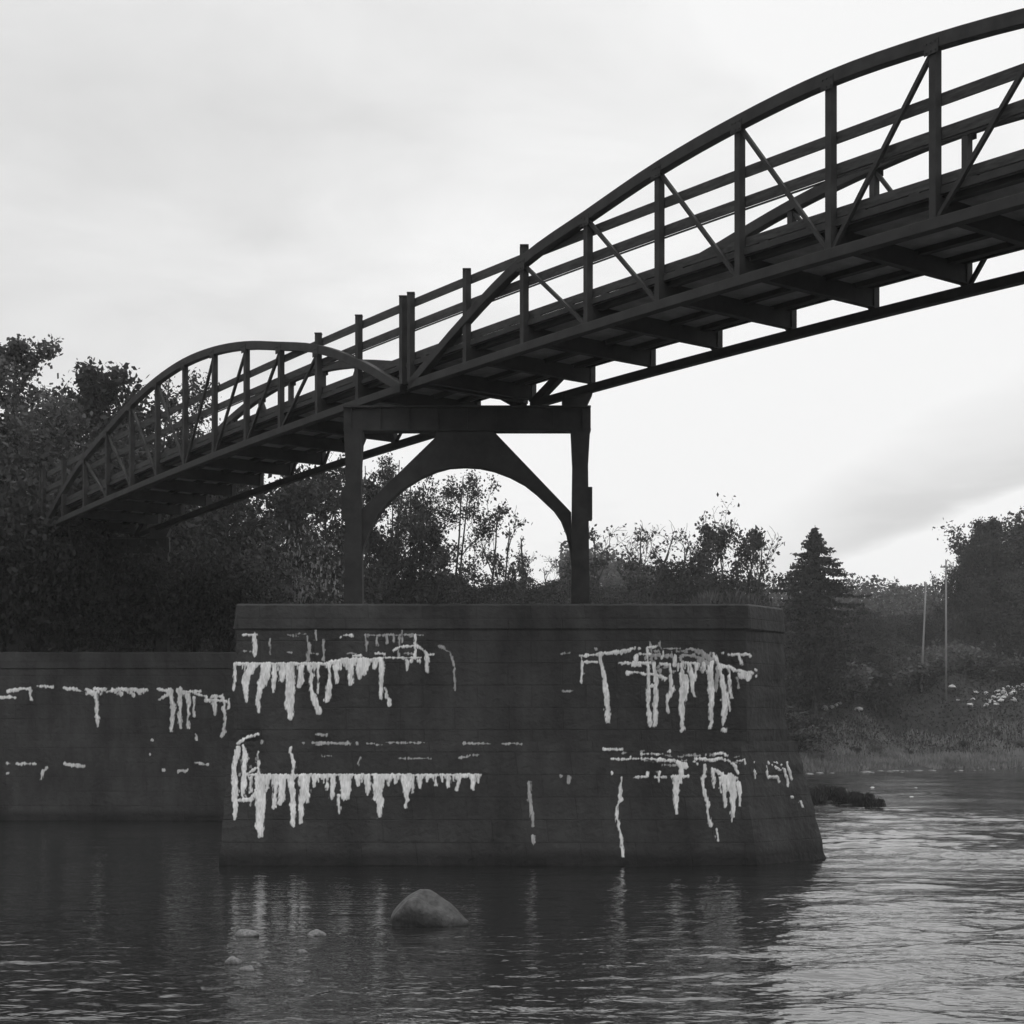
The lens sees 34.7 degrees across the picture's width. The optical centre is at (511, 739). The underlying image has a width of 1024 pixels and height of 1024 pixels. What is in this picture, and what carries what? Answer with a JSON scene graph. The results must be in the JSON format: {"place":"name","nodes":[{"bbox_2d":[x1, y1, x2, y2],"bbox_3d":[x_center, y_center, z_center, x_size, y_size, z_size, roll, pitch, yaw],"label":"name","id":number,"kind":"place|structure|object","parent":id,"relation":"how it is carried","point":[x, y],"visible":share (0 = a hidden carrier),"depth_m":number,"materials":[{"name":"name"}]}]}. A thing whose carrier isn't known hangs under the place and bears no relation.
{"place":"outdoors","nodes":[
{"label":"outdoors","id":0,"kind":"place"},
{"bbox_2d":[0,768,1023,1023],"bbox_3d":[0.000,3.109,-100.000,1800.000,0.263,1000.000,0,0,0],"label":"water","id":1,"kind":"structure","parent":0,"point":[902,906],"depth_m":26.31,"materials":[{"name":"black liquid"}]},
{"bbox_2d":[0,652,234,820],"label":"stone pier","id":2,"kind":"structure","parent":1,"relation":"in","point":[116,736],"depth_m":63.14,"materials":[{"name":"stone"}]},
{"bbox_2d":[0,443,104,651],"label":"tree","id":3,"kind":"object","parent":2,"relation":"on","point":[21,510],"visible":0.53,"depth_m":63.84,"materials":[{"name":"black plant"}]},
{"bbox_2d":[0,461,123,651],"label":"tree","id":4,"kind":"object","parent":2,"relation":"on","point":[3,639],"visible":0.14,"depth_m":64.28,"materials":[{"name":"black plant"}]},
{"bbox_2d":[5,529,171,651],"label":"steel tower","id":5,"kind":"structure","parent":2,"relation":"on","point":[162,538],"depth_m":64.75,"materials":[{"name":"metal"}]},
{"bbox_2d":[41,295,527,536],"bbox_3d":[-9.006,-10.231,54.083,4.178,4.154,27.946,0,0,-35],"label":"truss span","id":6,"kind":"object","parent":5,"relation":"on","point":[231,451],"visible":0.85,"depth_m":52.22,"materials":[{"name":"metal"}]},
{"bbox_2d":[3,470,134,536],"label":"truss span","id":7,"kind":"object","parent":6,"relation":"attached to","point":[35,481],"visible":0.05,"depth_m":65.69,"materials":[{"name":"metal"}]},
{"bbox_2d":[118,526,266,651],"bbox_3d":[-12.358,-6.035,64.542,5.534,6.024,6.041,0,0,5],"label":"shrub","id":8,"kind":"object","parent":2,"relation":"on","point":[189,584],"visible":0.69,"depth_m":63.83,"materials":[{"name":"black plant"}]},
{"bbox_2d":[225,956,241,963],"bbox_3d":[-3.840,3.076,22.635,0.209,0.180,0.282,0,0,3],"label":"stone","id":9,"kind":"object","parent":1,"relation":"in","point":[232,960],"visible":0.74,"depth_m":22.52,"materials":[{"name":"stone"}]},
{"bbox_2d":[239,965,253,970],"bbox_3d":[-3.547,3.079,21.924,0.214,0.116,0.149,0,0,11],"label":"stone","id":10,"kind":"object","parent":1,"relation":"in","point":[248,968],"visible":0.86,"depth_m":21.88,"materials":[{"name":"stone"}]},
{"bbox_2d":[235,929,258,936],"bbox_3d":[-4.176,3.078,25.763,0.408,0.221,0.284,0,0,3],"label":"stone","id":11,"kind":"object","parent":1,"relation":"in","point":[245,933],"visible":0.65,"depth_m":25.68,"materials":[{"name":"stone"}]},
{"bbox_2d":[296,949,307,953],"bbox_3d":[-3.031,3.078,23.689,0.160,0.102,0.118,0,0,-23],"label":"stone","id":12,"kind":"object","parent":1,"relation":"in","point":[302,951],"visible":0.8,"depth_m":23.65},
{"bbox_2d":[308,929,325,935],"bbox_3d":[-3.054,3.077,25.862,0.329,0.185,0.204,0,0,-33],"label":"stone","id":13,"kind":"object","parent":1,"relation":"in","point":[316,932],"visible":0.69,"depth_m":25.81,"materials":[{"name":"stone"}]},
{"bbox_2d":[391,889,468,926],"bbox_3d":[-1.400,3.181,27.272,1.202,1.384,0.860,0,0,20],"label":"boulder","id":14,"kind":"object","parent":1,"relation":"in","point":[424,908],"visible":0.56,"depth_m":27.05,"materials":[{"name":"stone"}]},
{"bbox_2d":[219,604,826,865],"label":"stone pier","id":15,"kind":"structure","parent":1,"relation":"in","point":[522,734],"depth_m":40.75,"materials":[{"name":"stone"}]},
{"bbox_2d":[395,596,418,603],"bbox_3d":[-2.637,-3.486,41.075,0.633,0.252,0.373,0,0,-6],"label":"weed clump","id":16,"kind":"object","parent":15,"relation":"on","point":[413,601],"visible":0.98,"depth_m":41.04,"materials":[{"name":"black plant"}]},
{"bbox_2d":[341,393,592,603],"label":"steel tower","id":17,"kind":"structure","parent":15,"relation":"on","point":[467,437],"depth_m":42.35,"materials":[{"name":"metal"}]},
{"bbox_2d":[407,8,1023,404],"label":"truss span","id":18,"kind":"object","parent":17,"relation":"on","point":[952,226],"visible":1,"depth_m":32.50,"materials":[{"name":"metal"}]},
{"bbox_2d":[690,590,713,603],"bbox_3d":[4.950,-3.655,42.611,0.752,0.569,0.714,0,0,41],"label":"dry weed","id":19,"kind":"object","parent":15,"relation":"on","point":[703,598],"visible":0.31,"depth_m":42.63,"materials":[{"name":"plant"}]},
{"bbox_2d":[697,589,723,603],"bbox_3d":[5.361,-3.727,43.605,0.896,0.714,0.943,0,0,-25],"label":"dry weed","id":20,"kind":"object","parent":15,"relation":"on","point":[715,598],"visible":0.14,"depth_m":43.46,"materials":[{"name":"plant"}]},
{"bbox_2d":[719,589,746,603],"bbox_3d":[5.756,-3.687,42.941,0.795,0.633,0.837,0,0,32],"label":"dry weed","id":21,"kind":"object","parent":15,"relation":"on","point":[732,599],"visible":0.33,"depth_m":42.84,"materials":[{"name":"plant"}]},
{"bbox_2d":[740,591,761,605],"bbox_3d":[6.247,-3.637,42.854,0.670,0.534,0.706,0,0,-42],"label":"dry weed","id":22,"kind":"object","parent":15,"relation":"on","point":[747,599],"visible":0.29,"depth_m":42.72,"materials":[{"name":"plant"}]},
{"bbox_2d":[810,790,828,802],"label":"sedge clump","id":23,"kind":"object","parent":1,"relation":"in","point":[816,794],"visible":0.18,"depth_m":79.51,"materials":[{"name":"grey plant"}]},
{"bbox_2d":[812,796,827,804],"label":"sedge clump","id":24,"kind":"object","parent":1,"relation":"in","point":[821,800],"visible":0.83,"depth_m":77.37,"materials":[{"name":"black plant"}]},
{"bbox_2d":[814,806,838,807],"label":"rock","id":25,"kind":"object","parent":1,"relation":"in","point":[825,807],"visible":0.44,"depth_m":74.24,"materials":[{"name":"stone"}]},
{"bbox_2d":[815,786,849,800],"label":"sedge clump","id":26,"kind":"object","parent":1,"relation":"in","point":[831,792],"visible":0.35,"depth_m":81.90,"materials":[{"name":"grey plant"}]},
{"bbox_2d":[831,790,859,804],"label":"sedge clump","id":27,"kind":"object","parent":1,"relation":"in","point":[841,798],"visible":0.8,"depth_m":77.41,"materials":[{"name":"black plant"}]},
{"bbox_2d":[852,795,872,804],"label":"sedge clump","id":28,"kind":"object","parent":1,"relation":"in","point":[861,800],"visible":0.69,"depth_m":76.53,"materials":[{"name":"black plant"}]},
{"bbox_2d":[857,791,875,801],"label":"sedge clump","id":29,"kind":"object","parent":1,"relation":"in","point":[869,795],"visible":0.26,"depth_m":80.61,"materials":[{"name":"grey plant"}]},
{"bbox_2d":[864,797,885,806],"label":"sedge clump","id":30,"kind":"object","parent":1,"relation":"in","point":[878,802],"visible":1,"depth_m":74.22,"materials":[{"name":"black plant"}]},
{"bbox_2d":[0,0,1023,602],"label":"sky","id":31,"kind":"structure","parent":0,"point":[179,179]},
{"bbox_2d":[170,602,1023,772],"bbox_3d":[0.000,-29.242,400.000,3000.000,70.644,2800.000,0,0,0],"label":"ground","id":32,"kind":"structure","parent":0,"point":[956,711],"depth_m":201.95,"materials":[{"name":"plant"}]},
{"bbox_2d":[0,342,81,456],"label":"leafy tree","id":33,"kind":"object","parent":32,"relation":"on","point":[35,390],"visible":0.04,"depth_m":100.03,"materials":[{"name":"black plant"}]},
{"bbox_2d":[0,334,95,481],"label":"leafy tree","id":34,"kind":"object","parent":32,"relation":"on","point":[17,349],"visible":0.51,"depth_m":96.19,"materials":[{"name":"grey plant"}]},
{"bbox_2d":[0,436,120,651],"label":"leafy tree","id":35,"kind":"object","parent":32,"relation":"on","point":[75,487],"visible":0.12,"depth_m":92.33,"materials":[{"name":"black plant"}]},
{"bbox_2d":[0,398,185,651],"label":"leafy tree","id":36,"kind":"object","parent":32,"relation":"on","point":[123,442],"visible":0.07,"depth_m":100.59,"materials":[{"name":"black plant"}]},
{"bbox_2d":[28,356,217,651],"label":"leafy tree","id":37,"kind":"object","parent":32,"relation":"on","point":[92,383],"visible":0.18,"depth_m":105.22,"materials":[{"name":"grey plant"}]},
{"bbox_2d":[61,367,221,651],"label":"leafy tree","id":38,"kind":"object","parent":32,"relation":"on","point":[172,401],"visible":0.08,"depth_m":112.87,"materials":[{"name":"black plant"}]},
{"bbox_2d":[41,443,243,651],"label":"leafy tree","id":39,"kind":"object","parent":32,"relation":"on","point":[141,455],"visible":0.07,"depth_m":99.04,"materials":[{"name":"black plant"}]},
{"bbox_2d":[73,397,271,651],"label":"leafy tree","id":40,"kind":"object","parent":32,"relation":"on","point":[211,530],"visible":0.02,"depth_m":107.44,"materials":[{"name":"black plant"}]},
{"bbox_2d":[98,431,305,651],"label":"leafy tree","id":41,"kind":"object","parent":32,"relation":"on","point":[250,510],"visible":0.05,"depth_m":105.61,"materials":[{"name":"black plant"}]},
{"bbox_2d":[165,548,285,651],"bbox_3d":[-11.212,-5.531,64.230,4.919,4.906,4.506,0,0,-42],"label":"shrub","id":42,"kind":"object","parent":32,"relation":"on","point":[246,590],"visible":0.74,"depth_m":63.72,"materials":[{"name":"black plant"}]},
{"bbox_2d":[126,504,343,651],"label":"leafy tree","id":43,"kind":"object","parent":32,"relation":"on","point":[263,532],"visible":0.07,"depth_m":107.76,"materials":[{"name":"black plant"}]},
{"bbox_2d":[199,468,336,651],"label":"leafy tree","id":44,"kind":"object","parent":32,"relation":"on","point":[299,492],"visible":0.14,"depth_m":111.03,"materials":[{"name":"black plant"}]},
{"bbox_2d":[217,489,364,603],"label":"tree","id":45,"kind":"object","parent":32,"relation":"on","point":[299,594],"visible":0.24,"depth_m":110.30,"materials":[{"name":"black plant"}]},
{"bbox_2d":[243,474,369,603],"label":"leafy tree","id":46,"kind":"object","parent":32,"relation":"on","point":[318,511],"visible":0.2,"depth_m":118.08,"materials":[{"name":"black plant"}]},
{"bbox_2d":[261,452,405,603],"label":"leafy tree","id":47,"kind":"object","parent":32,"relation":"on","point":[371,489],"visible":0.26,"depth_m":125.26,"materials":[{"name":"black plant"}]},
{"bbox_2d":[324,570,387,603],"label":"leafy tree","id":48,"kind":"object","parent":32,"relation":"on","point":[364,589],"visible":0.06,"depth_m":128.37,"materials":[{"name":"black plant"}]},
{"bbox_2d":[324,452,446,603],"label":"leafy tree","id":49,"kind":"object","parent":32,"relation":"on","point":[381,476],"visible":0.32,"depth_m":130.06,"materials":[{"name":"black plant"}]},
{"bbox_2d":[363,493,500,603],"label":"leafy tree","id":50,"kind":"object","parent":32,"relation":"on","point":[440,559],"visible":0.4,"depth_m":128.15,"materials":[{"name":"black plant"}]},
{"bbox_2d":[368,469,515,603],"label":"leafy tree","id":51,"kind":"object","parent":32,"relation":"on","point":[484,527],"visible":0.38,"depth_m":133.75,"materials":[{"name":"black plant"}]},
{"bbox_2d":[430,582,481,603],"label":"leafy tree","id":52,"kind":"object","parent":32,"relation":"on","point":[460,590],"visible":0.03,"depth_m":136.54,"materials":[{"name":"black plant"}]},
{"bbox_2d":[406,497,532,603],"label":"leafy tree","id":53,"kind":"object","parent":32,"relation":"on","point":[510,587],"visible":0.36,"depth_m":136.02,"materials":[{"name":"black plant"}]},
{"bbox_2d":[444,568,561,603],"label":"leafy tree","id":54,"kind":"object","parent":32,"relation":"on","point":[546,590],"visible":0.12,"depth_m":143.89,"materials":[{"name":"black plant"}]},
{"bbox_2d":[514,536,540,603],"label":"sapling","id":55,"kind":"object","parent":32,"relation":"on","point":[521,554],"visible":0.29,"depth_m":149.44,"materials":[{"name":"black plant"}]},
{"bbox_2d":[519,578,570,603],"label":"leafy tree","id":56,"kind":"object","parent":32,"relation":"on","point":[560,585],"visible":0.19,"depth_m":171.23,"materials":[{"name":"black plant"}]},
{"bbox_2d":[84,646,1023,754],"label":"undergrowth","id":57,"kind":"object","parent":32,"relation":"on","point":[961,676],"visible":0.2,"depth_m":201.19,"materials":[{"name":"grey plant"}]},
{"bbox_2d":[517,551,592,603],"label":"leafy tree","id":58,"kind":"object","parent":32,"relation":"on","point":[556,566],"visible":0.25,"depth_m":152.60,"materials":[{"name":"black plant"}]},
{"bbox_2d":[562,578,628,603],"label":"leafy tree","id":59,"kind":"object","parent":32,"relation":"on","point":[604,598],"visible":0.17,"depth_m":185.58,"materials":[{"name":"black plant"}]},
{"bbox_2d":[592,580,648,603],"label":"leafy tree","id":60,"kind":"object","parent":32,"relation":"on","point":[607,588],"visible":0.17,"depth_m":187.00,"materials":[{"name":"black plant"}]},
{"bbox_2d":[560,520,685,603],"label":"leafy tree","id":61,"kind":"object","parent":32,"relation":"on","point":[603,562],"visible":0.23,"depth_m":155.97,"materials":[{"name":"black plant"}]},
{"bbox_2d":[613,523,721,603],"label":"leafy tree","id":62,"kind":"object","parent":32,"relation":"on","point":[639,565],"visible":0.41,"depth_m":158.11,"materials":[{"name":"black plant"}]},
{"bbox_2d":[635,531,722,603],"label":"leafy tree","id":63,"kind":"object","parent":32,"relation":"on","point":[691,568],"visible":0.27,"depth_m":157.75,"materials":[{"name":"black plant"}]},
{"bbox_2d":[664,492,779,606],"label":"leafy tree","id":64,"kind":"object","parent":32,"relation":"on","point":[720,540],"visible":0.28,"depth_m":163.28,"materials":[{"name":"black plant"}]},
{"bbox_2d":[665,529,804,699],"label":"leafy tree","id":65,"kind":"object","parent":32,"relation":"on","point":[731,582],"visible":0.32,"depth_m":156.31,"materials":[{"name":"black plant"}]},
{"bbox_2d":[558,541,1020,654],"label":"woods","id":66,"kind":"object","parent":32,"relation":"on","point":[895,599],"visible":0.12,"depth_m":394.08,"materials":[{"name":"grey plant"}]},
{"bbox_2d":[785,699,800,713],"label":"shrub","id":67,"kind":"object","parent":32,"relation":"on","point":[790,704],"visible":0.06,"depth_m":180.47,"materials":[{"name":"black plant"}]},
{"bbox_2d":[785,710,826,745],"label":"shrub","id":68,"kind":"object","parent":32,"relation":"on","point":[803,717],"visible":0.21,"depth_m":171.17,"materials":[{"name":"grey plant"}]},
{"bbox_2d":[787,720,828,752],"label":"shrub","id":69,"kind":"object","parent":32,"relation":"on","point":[808,732],"visible":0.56,"depth_m":169.92,"materials":[{"name":"grey plant"}]},
{"bbox_2d":[785,705,840,750],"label":"shrub","id":70,"kind":"object","parent":32,"relation":"on","point":[820,715],"visible":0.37,"depth_m":171.17,"materials":[{"name":"black plant"}]},
{"bbox_2d":[768,527,872,715],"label":"spruce tree","id":71,"kind":"object","parent":32,"relation":"on","point":[812,583],"visible":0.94,"depth_m":186.69,"materials":[{"name":"black plant"}]},
{"bbox_2d":[849,747,862,752],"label":"shrub","id":72,"kind":"object","parent":32,"relation":"on","point":[857,750],"visible":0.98,"depth_m":177.98,"materials":[{"name":"grey plant"}]},
{"bbox_2d":[828,656,885,702],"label":"shrub","id":73,"kind":"object","parent":32,"relation":"on","point":[863,672],"visible":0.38,"depth_m":193.78,"materials":[{"name":"grey plant"}]},
{"bbox_2d":[850,659,896,697],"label":"shrub","id":74,"kind":"object","parent":32,"relation":"on","point":[869,665],"visible":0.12,"depth_m":199.88,"materials":[{"name":"black plant"}]},
{"bbox_2d":[868,744,886,753],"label":"shrub","id":75,"kind":"object","parent":32,"relation":"on","point":[877,747],"visible":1,"depth_m":180.77,"materials":[{"name":"grey plant"}]},
{"bbox_2d":[845,637,917,715],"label":"leafy tree","id":76,"kind":"object","parent":32,"relation":"on","point":[872,649],"visible":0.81,"depth_m":199.44,"materials":[{"name":"black plant"}]},
{"bbox_2d":[874,666,910,696],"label":"shrub","id":77,"kind":"object","parent":32,"relation":"on","point":[893,677],"visible":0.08,"depth_m":202.32,"materials":[{"name":"black plant"}]},
{"bbox_2d":[873,657,939,693],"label":"shrub","id":78,"kind":"object","parent":32,"relation":"on","point":[924,671],"visible":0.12,"depth_m":208.87,"materials":[{"name":"grey plant"}]},
{"bbox_2d":[798,712,1023,771],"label":"grass","id":79,"kind":"structure","parent":32,"relation":"on","point":[813,761],"depth_m":182.24,"materials":[{"name":"plant"}]},
{"bbox_2d":[894,660,934,689],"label":"shrub","id":80,"kind":"object","parent":32,"relation":"on","point":[916,678],"visible":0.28,"depth_m":210.05,"materials":[{"name":"grey plant"}]},
{"bbox_2d":[890,613,944,661],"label":"leafy tree","id":81,"kind":"object","parent":32,"relation":"on","point":[916,621],"visible":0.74,"depth_m":239.54,"materials":[{"name":"grey plant"}]},
{"bbox_2d":[893,655,943,688],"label":"shrub","id":82,"kind":"object","parent":32,"relation":"on","point":[929,670],"visible":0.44,"depth_m":210.31,"materials":[{"name":"grey plant"}]},
{"bbox_2d":[920,582,926,691],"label":"wooden pole","id":83,"kind":"object","parent":32,"relation":"on","point":[922,660],"visible":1,"depth_m":210.40,"materials":[{"name":"wood"}]},
{"bbox_2d":[899,611,955,649],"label":"leafy tree","id":84,"kind":"object","parent":32,"relation":"on","point":[942,630],"visible":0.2,"depth_m":250.87,"materials":[{"name":"grey plant"}]},
{"bbox_2d":[915,657,947,678],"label":"shrub","id":85,"kind":"object","parent":32,"relation":"on","point":[934,665],"visible":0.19,"depth_m":211.83,"materials":[{"name":"grey plant"}]},
{"bbox_2d":[910,649,965,672],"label":"shrub","id":86,"kind":"object","parent":32,"relation":"on","point":[934,656],"visible":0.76,"depth_m":211.90,"materials":[{"name":"grey plant"}]},
{"bbox_2d":[904,639,986,673],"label":"shrub","id":87,"kind":"object","parent":32,"relation":"on","point":[969,652],"visible":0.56,"depth_m":216.15,"materials":[{"name":"grey plant"}]},
{"bbox_2d":[940,560,952,702],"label":"utility pole","id":88,"kind":"object","parent":32,"relation":"on","point":[946,566],"visible":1,"depth_m":205.90,"materials":[{"name":"wood"}]},
{"bbox_2d":[927,546,994,649],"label":"leafy tree","id":89,"kind":"object","parent":32,"relation":"on","point":[955,576],"visible":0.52,"depth_m":229.76,"materials":[{"name":"grey plant"}]},
{"bbox_2d":[926,641,995,674],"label":"shrub","id":90,"kind":"object","parent":32,"relation":"on","point":[940,648],"visible":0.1,"depth_m":220.04,"materials":[{"name":"grey plant"}]},
{"bbox_2d":[957,740,971,746],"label":"shrub","id":91,"kind":"object","parent":32,"relation":"on","point":[963,743],"visible":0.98,"depth_m":194.77,"materials":[{"name":"grey plant"}]},
{"bbox_2d":[943,599,1001,654],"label":"leafy tree","id":92,"kind":"object","parent":32,"relation":"on","point":[967,620],"visible":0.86,"depth_m":223.79,"materials":[{"name":"grey plant"}]},
{"bbox_2d":[927,525,1023,650],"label":"leafy tree","id":93,"kind":"object","parent":32,"relation":"on","point":[977,540],"visible":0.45,"depth_m":231.42,"materials":[{"name":"grey plant"}]},
{"bbox_2d":[932,510,1023,659],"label":"leafy tree","id":94,"kind":"object","parent":32,"relation":"on","point":[956,544],"visible":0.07,"depth_m":237.92,"materials":[{"name":"grey plant"}]},
{"bbox_2d":[962,656,1000,680],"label":"shrub","id":95,"kind":"object","parent":32,"relation":"on","point":[981,668],"visible":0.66,"depth_m":218.48,"materials":[{"name":"grey plant"}]},
{"bbox_2d":[944,516,1023,644],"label":"leafy tree","id":96,"kind":"object","parent":32,"relation":"on","point":[994,524],"visible":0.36,"depth_m":232.50,"materials":[{"name":"grey plant"}]},
{"bbox_2d":[959,646,1013,680],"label":"shrub","id":97,"kind":"object","parent":32,"relation":"on","point":[996,656],"visible":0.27,"depth_m":219.16,"materials":[{"name":"grey plant"}]},
{"bbox_2d":[951,568,1023,666],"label":"leafy tree","id":98,"kind":"object","parent":32,"relation":"on","point":[994,586],"visible":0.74,"depth_m":225.67,"materials":[{"name":"grey plant"}]},
{"bbox_2d":[967,650,1023,681],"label":"shrub","id":99,"kind":"object","parent":32,"relation":"on","point":[1002,665],"visible":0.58,"depth_m":218.43,"materials":[{"name":"grey plant"}]},
{"bbox_2d":[987,668,1023,684],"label":"shrub","id":100,"kind":"object","parent":32,"relation":"on","point":[1013,681],"visible":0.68,"depth_m":218.13,"materials":[{"name":"grey plant"}]},
{"bbox_2d":[997,506,1023,624],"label":"leafy tree","id":101,"kind":"object","parent":32,"relation":"on","point":[1015,526],"visible":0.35,"depth_m":235.62,"materials":[{"name":"grey plant"}]},
{"bbox_2d":[1009,738,1023,747],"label":"shrub","id":102,"kind":"object","parent":32,"relation":"on","point":[1020,742],"visible":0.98,"depth_m":192.78,"materials":[{"name":"plant"}]},
{"bbox_2d":[814,784,835,790],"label":"sedge clump","id":103,"kind":"object","parent":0,"point":[823,787],"visible":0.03,"depth_m":89.14,"materials":[{"name":"grey plant"}]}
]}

